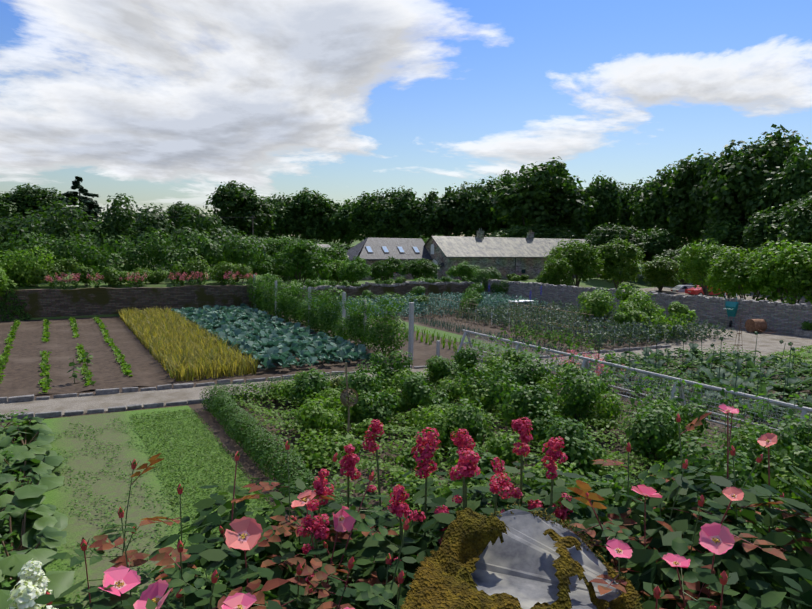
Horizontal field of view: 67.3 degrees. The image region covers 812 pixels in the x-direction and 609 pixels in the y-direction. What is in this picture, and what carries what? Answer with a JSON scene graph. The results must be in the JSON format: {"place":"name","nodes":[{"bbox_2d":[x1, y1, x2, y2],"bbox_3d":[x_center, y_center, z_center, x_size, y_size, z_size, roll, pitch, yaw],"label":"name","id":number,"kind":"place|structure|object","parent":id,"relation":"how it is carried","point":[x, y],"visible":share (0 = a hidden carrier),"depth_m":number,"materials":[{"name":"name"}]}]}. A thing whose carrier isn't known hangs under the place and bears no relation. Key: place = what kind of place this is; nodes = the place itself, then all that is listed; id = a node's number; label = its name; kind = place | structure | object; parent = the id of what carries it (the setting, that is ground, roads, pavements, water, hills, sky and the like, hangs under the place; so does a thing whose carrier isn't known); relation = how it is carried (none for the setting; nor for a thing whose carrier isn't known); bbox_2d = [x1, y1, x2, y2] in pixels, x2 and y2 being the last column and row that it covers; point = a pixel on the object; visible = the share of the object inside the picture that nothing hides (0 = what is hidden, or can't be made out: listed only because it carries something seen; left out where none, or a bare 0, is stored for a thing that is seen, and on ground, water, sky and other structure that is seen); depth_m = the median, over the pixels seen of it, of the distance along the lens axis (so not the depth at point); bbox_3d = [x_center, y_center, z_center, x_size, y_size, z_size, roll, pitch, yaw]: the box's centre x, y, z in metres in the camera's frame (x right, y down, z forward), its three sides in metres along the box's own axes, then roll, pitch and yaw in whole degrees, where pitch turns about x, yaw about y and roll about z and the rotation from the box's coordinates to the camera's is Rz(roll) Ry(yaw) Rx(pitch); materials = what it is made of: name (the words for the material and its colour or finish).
{"place":"outdoors","nodes":[
{"label":"outdoors","id":0,"kind":"place"},
{"bbox_2d":[9,405,298,608],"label":"path grass","id":1,"kind":"structure","parent":0,"point":[110,487],"depth_m":11.36,"materials":[{"name":"green plant"}]},
{"bbox_2d":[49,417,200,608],"bbox_3d":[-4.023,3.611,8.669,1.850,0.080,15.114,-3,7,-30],"label":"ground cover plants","id":2,"kind":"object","parent":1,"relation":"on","point":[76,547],"depth_m":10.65,"materials":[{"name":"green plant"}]},
{"bbox_2d":[0,345,686,418],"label":"gravel path","id":3,"kind":"structure","parent":0,"point":[104,401],"depth_m":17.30,"materials":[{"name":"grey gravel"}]},
{"bbox_2d":[346,238,432,259],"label":"annex roof","id":4,"kind":"structure","parent":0,"point":[376,244],"depth_m":87.25,"materials":[{"name":"grey stone"}]},
{"bbox_2d":[0,235,809,320],"bbox_3d":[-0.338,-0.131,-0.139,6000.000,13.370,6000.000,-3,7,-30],"label":"ground","id":5,"kind":"structure","parent":0,"point":[601,283],"depth_m":42.97,"materials":[{"name":"green plant"}]},
{"bbox_2d":[0,191,27,239],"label":"woodland tree","id":6,"kind":"object","parent":5,"relation":"on","point":[8,207],"visible":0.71,"depth_m":121.20,"materials":[{"name":"green plant"}]},
{"bbox_2d":[0,245,55,295],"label":"bush","id":7,"kind":"object","parent":5,"relation":"on","point":[24,264],"visible":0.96,"depth_m":33.93,"materials":[{"name":"green plant"}]},
{"bbox_2d":[9,183,64,220],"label":"woodland tree","id":8,"kind":"object","parent":5,"relation":"on","point":[34,197],"visible":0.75,"depth_m":123.96,"materials":[{"name":"green plant"}]},
{"bbox_2d":[46,176,106,222],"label":"cedar tree","id":9,"kind":"object","parent":5,"relation":"on","point":[90,204],"visible":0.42,"depth_m":103.56,"materials":[{"name":"green plant"}]},
{"bbox_2d":[1,255,252,287],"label":"shrubs","id":10,"kind":"object","parent":5,"relation":"on","point":[110,277],"visible":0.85,"depth_m":37.13,"materials":[{"name":"green plant"}]},
{"bbox_2d":[0,226,263,280],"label":"hedge bank","id":11,"kind":"structure","parent":5,"relation":"on","point":[210,252],"depth_m":40.12,"materials":[{"name":"green plant"}]},
{"bbox_2d":[0,284,264,318],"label":"back wall","id":12,"kind":"structure","parent":5,"relation":"on","point":[72,302],"depth_m":35.24,"materials":[{"name":"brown stone"}]},
{"bbox_2d":[45,271,256,288],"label":"flowering shrubs","id":13,"kind":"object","parent":12,"relation":"on","point":[174,279],"visible":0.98,"depth_m":36.29,"materials":[{"name":"pink plant"}]},
{"bbox_2d":[0,193,268,270],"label":"hedge bank","id":14,"kind":"structure","parent":5,"relation":"on","point":[149,220],"depth_m":47.08,"materials":[{"name":"green plant"}]},
{"bbox_2d":[164,201,208,233],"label":"woodland tree","id":15,"kind":"object","parent":5,"relation":"on","point":[175,210],"visible":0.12,"depth_m":136.99,"materials":[{"name":"green plant"}]},
{"bbox_2d":[203,180,276,239],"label":"woodland tree","id":16,"kind":"object","parent":5,"relation":"on","point":[230,199],"visible":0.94,"depth_m":125.44,"materials":[{"name":"green plant"}]},
{"bbox_2d":[253,236,291,258],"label":"shrub","id":17,"kind":"object","parent":5,"relation":"on","point":[274,245],"visible":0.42,"depth_m":76.24,"materials":[{"name":"green plant"}]},
{"bbox_2d":[255,192,301,239],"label":"woodland tree","id":18,"kind":"object","parent":5,"relation":"on","point":[283,218],"visible":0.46,"depth_m":141.63,"materials":[{"name":"green plant"}]},
{"bbox_2d":[271,239,332,286],"bbox_3d":[-9.152,-3.212,55.187,5.244,5.687,5.672,-2,7,-26],"label":"orchard tree","id":19,"kind":"object","parent":5,"relation":"on","point":[306,260],"visible":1,"depth_m":54.04,"materials":[{"name":"green plant"}]},
{"bbox_2d":[284,187,340,242],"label":"woodland tree","id":20,"kind":"object","parent":5,"relation":"on","point":[315,209],"visible":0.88,"depth_m":142.97,"materials":[{"name":"green plant"}]},
{"bbox_2d":[316,245,350,279],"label":"orchard tree","id":21,"kind":"object","parent":5,"relation":"on","point":[342,255],"visible":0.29,"depth_m":70.40,"materials":[{"name":"green plant"}]},
{"bbox_2d":[322,196,364,245],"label":"woodland tree","id":22,"kind":"object","parent":5,"relation":"on","point":[343,211],"visible":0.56,"depth_m":143.98,"materials":[{"name":"green plant"}]},
{"bbox_2d":[336,256,371,285],"bbox_3d":[-5.050,-2.776,59.719,3.288,4.027,3.388,-3,7,-35],"label":"shrub","id":23,"kind":"object","parent":5,"relation":"on","point":[358,269],"visible":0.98,"depth_m":58.95,"materials":[{"name":"green plant"}]},
{"bbox_2d":[268,283,471,306],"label":"back wall","id":24,"kind":"structure","parent":5,"relation":"on","point":[406,288],"depth_m":45.26,"materials":[{"name":"stone"}]},
{"bbox_2d":[268,281,473,289],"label":"coping wall","id":25,"kind":"structure","parent":24,"relation":"attached to","point":[387,285],"depth_m":44.74,"materials":[{"name":"stone"}]},
{"bbox_2d":[270,275,476,286],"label":"wall plants","id":26,"kind":"object","parent":25,"relation":"on","point":[310,283],"visible":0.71,"depth_m":45.12,"materials":[{"name":"green plant"}]},
{"bbox_2d":[347,188,403,240],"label":"woodland tree","id":27,"kind":"object","parent":5,"relation":"on","point":[371,215],"visible":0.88,"depth_m":134.86,"materials":[{"name":"green plant"}]},
{"bbox_2d":[369,256,404,283],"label":"shrub","id":28,"kind":"object","parent":5,"relation":"on","point":[381,270],"visible":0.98,"depth_m":65.06,"materials":[{"name":"green plant"}]},
{"bbox_2d":[385,186,433,237],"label":"woodland tree","id":29,"kind":"object","parent":5,"relation":"on","point":[409,209],"visible":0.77,"depth_m":133.66,"materials":[{"name":"green plant"}]},
{"bbox_2d":[398,258,440,280],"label":"shrub","id":30,"kind":"object","parent":5,"relation":"on","point":[425,267],"visible":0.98,"depth_m":73.80,"materials":[{"name":"green plant"}]},
{"bbox_2d":[414,183,473,238],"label":"woodland tree","id":31,"kind":"object","parent":5,"relation":"on","point":[444,215],"visible":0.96,"depth_m":128.60,"materials":[{"name":"green plant"}]},
{"bbox_2d":[445,261,482,280],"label":"shrub","id":32,"kind":"object","parent":5,"relation":"on","point":[463,269],"visible":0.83,"depth_m":76.43,"materials":[{"name":"green plant"}]},
{"bbox_2d":[455,176,509,236],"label":"woodland tree","id":33,"kind":"object","parent":5,"relation":"on","point":[480,214],"visible":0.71,"depth_m":127.54,"materials":[{"name":"green plant"}]},
{"bbox_2d":[470,266,508,297],"bbox_3d":[6.528,-1.711,49.079,3.174,2.684,4.320,1,6,-2],"label":"bush","id":34,"kind":"object","parent":5,"relation":"on","point":[486,276],"visible":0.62,"depth_m":48.72,"materials":[{"name":"green plant"}]},
{"bbox_2d":[485,225,534,237],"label":"hedgerow tree","id":35,"kind":"object","parent":5,"relation":"on","point":[516,231],"visible":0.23,"depth_m":108.53,"materials":[{"name":"green plant"}]},
{"bbox_2d":[425,237,600,279],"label":"barn walls","id":36,"kind":"structure","parent":5,"relation":"on","point":[533,267],"depth_m":90.00,"materials":[{"name":"grey stone"}]},
{"bbox_2d":[424,236,591,257],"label":"barn roof","id":37,"kind":"structure","parent":36,"relation":"on","point":[473,247],"depth_m":91.84,"materials":[{"name":"grey stone"}]},
{"bbox_2d":[490,156,599,237],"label":"woodland tree","id":38,"kind":"object","parent":5,"relation":"on","point":[550,194],"visible":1,"depth_m":113.73,"materials":[{"name":"green plant"}]},
{"bbox_2d":[521,223,576,238],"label":"hedgerow tree","id":39,"kind":"object","parent":5,"relation":"on","point":[547,232],"visible":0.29,"depth_m":108.89,"materials":[{"name":"green plant"}]},
{"bbox_2d":[534,253,575,285],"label":"lime tree","id":40,"kind":"object","parent":5,"relation":"on","point":[555,269],"visible":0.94,"depth_m":66.89,"materials":[{"name":"green plant"}]},
{"bbox_2d":[543,238,604,286],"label":"lime tree","id":41,"kind":"object","parent":5,"relation":"on","point":[583,259],"visible":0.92,"depth_m":68.63,"materials":[{"name":"green plant"}]},
{"bbox_2d":[583,171,625,235],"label":"woodland tree","id":42,"kind":"object","parent":5,"relation":"on","point":[606,195],"visible":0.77,"depth_m":122.05,"materials":[{"name":"green plant"}]},
{"bbox_2d":[585,222,646,280],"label":"hedgerow tree","id":43,"kind":"object","parent":5,"relation":"on","point":[602,236],"visible":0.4,"depth_m":92.59,"materials":[{"name":"green plant"}]},
{"bbox_2d":[594,237,645,289],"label":"lime tree","id":44,"kind":"object","parent":5,"relation":"on","point":[618,268],"visible":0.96,"depth_m":71.66,"materials":[{"name":"green plant"}]},
{"bbox_2d":[612,176,652,231],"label":"woodland tree","id":45,"kind":"object","parent":5,"relation":"on","point":[626,198],"visible":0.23,"depth_m":126.53,"materials":[{"name":"green plant"}]},
{"bbox_2d":[482,282,811,333],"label":"wall","id":46,"kind":"structure","parent":5,"relation":"on","point":[778,319],"depth_m":35.55,"materials":[{"name":"grey stone"}]},
{"bbox_2d":[485,279,811,309],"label":"coping wall","id":47,"kind":"structure","parent":46,"relation":"attached to","point":[740,300],"depth_m":36.92,"materials":[{"name":"stone"}]},
{"bbox_2d":[627,226,679,278],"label":"hedgerow tree","id":48,"kind":"object","parent":5,"relation":"on","point":[658,242],"visible":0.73,"depth_m":96.60,"materials":[{"name":"green plant"}]},
{"bbox_2d":[640,256,680,291],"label":"lime tree","id":49,"kind":"object","parent":5,"relation":"on","point":[661,273],"visible":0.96,"depth_m":73.70,"materials":[{"name":"green plant"}]},
{"bbox_2d":[629,159,700,250],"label":"woodland tree","id":50,"kind":"object","parent":5,"relation":"on","point":[650,206],"visible":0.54,"depth_m":110.21,"materials":[{"name":"green plant"}]},
{"bbox_2d":[663,148,716,243],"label":"woodland tree","id":51,"kind":"object","parent":5,"relation":"on","point":[688,194],"visible":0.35,"depth_m":100.65,"materials":[{"name":"green plant"}]},
{"bbox_2d":[675,238,742,295],"bbox_3d":[30.733,-3.426,62.372,6.342,6.657,6.097,2,6,7],"label":"lime tree","id":52,"kind":"object","parent":5,"relation":"on","point":[697,265],"visible":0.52,"depth_m":61.52,"materials":[{"name":"green plant"}]},
{"bbox_2d":[622,286,811,305],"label":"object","id":53,"kind":"object","parent":5,"relation":"on","point":[667,290],"depth_m":72.23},
{"bbox_2d":[700,209,753,253],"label":"tree","id":54,"kind":"object","parent":5,"relation":"on","point":[732,237],"visible":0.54,"depth_m":85.11,"materials":[{"name":"green plant"}]},
{"bbox_2d":[707,244,789,301],"bbox_3d":[24.989,-1.421,44.882,5.284,5.953,6.127,-2,7,-28],"label":"lime tree","id":55,"kind":"object","parent":5,"relation":"on","point":[729,271],"visible":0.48,"depth_m":44.37,"materials":[{"name":"green plant"}]},
{"bbox_2d":[699,124,811,234],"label":"woodland tree","id":56,"kind":"object","parent":5,"relation":"on","point":[738,179],"visible":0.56,"depth_m":85.14,"materials":[{"name":"green plant"}]},
{"bbox_2d":[741,206,788,253],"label":"tree","id":57,"kind":"object","parent":5,"relation":"on","point":[766,225],"visible":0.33,"depth_m":74.91,"materials":[{"name":"green plant"}]},
{"bbox_2d":[741,238,811,304],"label":"lime tree","id":58,"kind":"object","parent":5,"relation":"on","point":[784,264],"visible":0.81,"depth_m":41.03,"materials":[{"name":"green plant"}]},
{"bbox_2d":[744,137,811,225],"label":"woodland tree","id":59,"kind":"object","parent":5,"relation":"on","point":[774,191],"visible":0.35,"depth_m":79.77,"materials":[{"name":"green plant"}]},
{"bbox_2d":[767,191,811,249],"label":"tree","id":60,"kind":"object","parent":5,"relation":"on","point":[798,225],"visible":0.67,"depth_m":64.50,"materials":[{"name":"green plant"}]},
{"bbox_2d":[778,152,811,210],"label":"woodland tree","id":61,"kind":"object","parent":5,"relation":"on","point":[797,179],"visible":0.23,"depth_m":76.88,"materials":[{"name":"green plant"}]},
{"bbox_2d":[787,258,811,300],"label":"lime tree","id":62,"kind":"object","parent":5,"relation":"on","point":[805,281],"visible":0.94,"depth_m":39.20,"materials":[{"name":"green plant"}]},
{"bbox_3d":[1.059,2.994,2.044,16.714,3.248,0.600,1,6,-1],"label":"terrace retaining wall","id":63,"kind":"object","parent":5,"relation":"on","visible":0},
{"bbox_2d":[7,404,811,608],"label":"flowers","id":64,"kind":"object","parent":63,"relation":"on","point":[343,519],"visible":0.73,"depth_m":1.67,"materials":[{"name":"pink plant"}]},
{"bbox_2d":[34,451,811,608],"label":"rose foliage","id":65,"kind":"object","parent":64,"relation":"on","point":[758,571],"visible":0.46,"depth_m":1.74,"materials":[{"name":"green plant"}]},
{"bbox_2d":[471,509,620,608],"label":"mossy pier","id":66,"kind":"structure","parent":63,"relation":"attached to","point":[518,563],"depth_m":1.50,"materials":[{"name":"stone"}]},
{"bbox_2d":[400,508,643,608],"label":"moss","id":67,"kind":"object","parent":66,"relation":"attached to","point":[442,575],"visible":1,"depth_m":1.40,"materials":[{"name":"plant"}]},
{"bbox_2d":[435,503,630,594],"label":"moss tufts","id":68,"kind":"object","parent":66,"relation":"attached to","point":[540,515],"visible":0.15,"depth_m":1.63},
{"bbox_2d":[0,303,811,603],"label":"soil floor","id":69,"kind":"structure","parent":0,"point":[154,372],"depth_m":20.02,"materials":[{"name":"brown soil"}]},
{"bbox_2d":[0,409,28,587],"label":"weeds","id":70,"kind":"object","parent":69,"relation":"on","point":[6,583],"visible":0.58,"depth_m":10.94,"materials":[{"name":"green plant"}]},
{"bbox_2d":[0,286,29,320],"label":"wall ivy","id":71,"kind":"object","parent":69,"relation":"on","point":[2,303],"visible":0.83,"depth_m":32.57,"materials":[{"name":"green plant"}]},
{"bbox_2d":[0,415,74,608],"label":"plant","id":72,"kind":"object","parent":69,"relation":"on","point":[40,528],"visible":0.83,"depth_m":9.69,"materials":[{"name":"green plant"}]},
{"bbox_2d":[0,318,149,397],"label":"soil ridges","id":73,"kind":"object","parent":69,"relation":"on","point":[137,378],"visible":0.73,"depth_m":22.59,"materials":[{"name":"brown soil"}]},
{"bbox_2d":[0,316,132,392],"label":"seedling rows","id":74,"kind":"object","parent":73,"relation":"on","point":[125,367],"visible":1,"depth_m":22.99,"materials":[{"name":"green plant"}]},
{"bbox_2d":[119,305,259,381],"bbox_3d":[-10.687,1.201,27.758,3.415,0.710,18.682,-3,7,-30],"label":"crop","id":75,"kind":"object","parent":69,"relation":"on","point":[178,346],"visible":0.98,"depth_m":23.50,"materials":[{"name":"yellow plant"}]},
{"bbox_2d":[171,303,370,368],"bbox_3d":[-7.523,1.065,29.579,4.903,0.615,18.444,-3,7,-30],"label":"cabbage patch","id":76,"kind":"object","parent":69,"relation":"on","point":[224,321],"visible":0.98,"depth_m":25.98,"materials":[{"name":"blue plant"}]},
{"bbox_2d":[199,372,391,566],"bbox_3d":[-0.664,2.941,12.415,4.641,0.756,12.893,-3,7,-30],"label":"box hedge","id":77,"kind":"object","parent":69,"relation":"on","point":[225,407],"visible":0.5,"depth_m":12.84,"materials":[{"name":"green plant"}]},
{"bbox_2d":[246,274,408,357],"bbox_3d":[-4.975,0.034,31.360,1.888,2.722,18.693,-3,7,-30],"label":"espalier hedge","id":78,"kind":"object","parent":69,"relation":"on","point":[325,318],"visible":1,"depth_m":28.44,"materials":[{"name":"green plant"}]},
{"bbox_2d":[253,275,439,359],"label":"posts","id":79,"kind":"object","parent":69,"relation":"on","point":[411,328],"visible":0.62,"depth_m":23.78,"materials":[{"name":"grey wood"}]},
{"bbox_2d":[340,362,357,444],"bbox_3d":[-1.253,2.222,13.454,0.416,1.954,0.415,-3,7,-30],"label":"willow ball","id":80,"kind":"object","parent":69,"relation":"on","point":[344,394],"visible":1,"depth_m":13.36,"materials":[{"name":"wicker"}]},
{"bbox_2d":[1,354,700,421],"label":"edging","id":81,"kind":"object","parent":69,"relation":"on","point":[90,411],"visible":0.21,"depth_m":16.04,"materials":[{"name":"stone"}]},
{"bbox_2d":[358,282,483,314],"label":"bed shrubs","id":82,"kind":"object","parent":69,"relation":"on","point":[474,295],"visible":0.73,"depth_m":40.04,"materials":[{"name":"green plant"}]},
{"bbox_2d":[297,291,546,318],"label":"broad beans","id":83,"kind":"object","parent":69,"relation":"on","point":[493,300],"visible":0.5,"depth_m":39.73,"materials":[{"name":"green plant"}]},
{"bbox_2d":[370,318,507,358],"bbox_3d":[0.751,1.367,29.099,1.820,0.479,11.092,-3,7,-30],"label":"crop row","id":84,"kind":"object","parent":69,"relation":"on","point":[438,337],"visible":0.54,"depth_m":27.92,"materials":[{"name":"green plant"}]},
{"bbox_2d":[421,292,481,329],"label":"plants","id":85,"kind":"object","parent":69,"relation":"on","point":[450,311],"visible":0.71,"depth_m":32.77,"materials":[{"name":"plant"}]},
{"bbox_2d":[386,321,540,356],"bbox_3d":[2.265,1.564,29.648,1.300,0.001,11.813,-3,7,-30],"label":"grass strip","id":86,"kind":"object","parent":69,"relation":"on","point":[441,334],"depth_m":29.75,"materials":[{"name":"green plant"}]},
{"bbox_2d":[414,317,564,353],"bbox_3d":[3.554,1.324,30.522,1.290,0.363,11.399,-3,7,-30],"label":"crop row","id":87,"kind":"object","parent":69,"relation":"on","point":[559,348],"visible":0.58,"depth_m":31.00,"materials":[{"name":"green plant"}]},
{"bbox_2d":[232,367,811,608],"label":"ground cover","id":88,"kind":"object","parent":69,"relation":"on","point":[393,468],"visible":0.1,"depth_m":13.05,"materials":[{"name":"green plant"}]},
{"bbox_2d":[267,346,811,600],"bbox_3d":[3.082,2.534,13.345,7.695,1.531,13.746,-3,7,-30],"label":"shrubs","id":89,"kind":"object","parent":69,"relation":"on","point":[575,441],"visible":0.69,"depth_m":13.18,"materials":[{"name":"green plant"}]},
{"bbox_2d":[503,299,594,351],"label":"plants","id":90,"kind":"object","parent":69,"relation":"on","point":[589,314],"visible":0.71,"depth_m":27.99,"materials":[{"name":"plant"}]},
{"bbox_2d":[500,320,598,350],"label":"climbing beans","id":91,"kind":"object","parent":69,"relation":"on","point":[568,341],"visible":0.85,"depth_m":27.82,"materials":[{"name":"green plant"}]},
{"bbox_2d":[455,300,734,348],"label":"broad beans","id":92,"kind":"object","parent":69,"relation":"on","point":[499,312],"visible":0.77,"depth_m":30.94,"materials":[{"name":"green plant"}]},
{"bbox_2d":[456,329,811,440],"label":"rail frame","id":93,"kind":"object","parent":69,"relation":"on","point":[805,410],"visible":0.35,"depth_m":16.34,"materials":[{"name":"grey metal"}]},
{"bbox_2d":[460,333,801,439],"bbox_3d":[5.547,2.218,18.780,0.946,1.043,12.604,-3,7,-30],"label":"rail netting","id":94,"kind":"object","parent":93,"relation":"attached to","point":[644,385],"visible":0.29,"depth_m":16.70,"materials":[{"name":"silver metal"}]},
{"bbox_2d":[576,282,695,330],"bbox_3d":[12.080,0.070,34.103,5.281,2.554,5.946,-3,7,-30],"label":"shrub","id":95,"kind":"object","parent":69,"relation":"on","point":[635,302],"visible":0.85,"depth_m":33.21,"materials":[{"name":"green plant"}]},
{"bbox_2d":[471,334,811,456],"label":"raspberry canes","id":96,"kind":"object","parent":69,"relation":"on","point":[722,393],"visible":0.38,"depth_m":14.91,"materials":[{"name":"green plant"}]},
{"bbox_2d":[548,342,811,429],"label":"cardoon understory","id":97,"kind":"object","parent":69,"relation":"on","point":[732,374],"visible":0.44,"depth_m":20.41,"materials":[{"name":"green plant"}]},
{"bbox_2d":[567,323,811,425],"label":"vegetable plants","id":98,"kind":"object","parent":69,"relation":"on","point":[737,381],"visible":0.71,"depth_m":19.73,"materials":[{"name":"green plant"}]},
{"bbox_2d":[761,345,811,365],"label":"leafy plants","id":99,"kind":"object","parent":69,"relation":"on","point":[798,354],"visible":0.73,"depth_m":24.60,"materials":[{"name":"green plant"}]},
{"bbox_2d":[0,0,811,241],"label":"sky","id":100,"kind":"structure","parent":0,"point":[158,102],"materials":[{"name":"blue"}]},
{"bbox_2d":[637,323,811,362],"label":"gravel yard","id":101,"kind":"structure","parent":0,"point":[768,342],"depth_m":29.41,"materials":[{"name":"beige gravel"}]},
{"bbox_2d":[631,308,697,339],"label":"tall perennials","id":102,"kind":"object","parent":101,"relation":"on","point":[661,319],"visible":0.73,"depth_m":30.17,"materials":[{"name":"green plant"}]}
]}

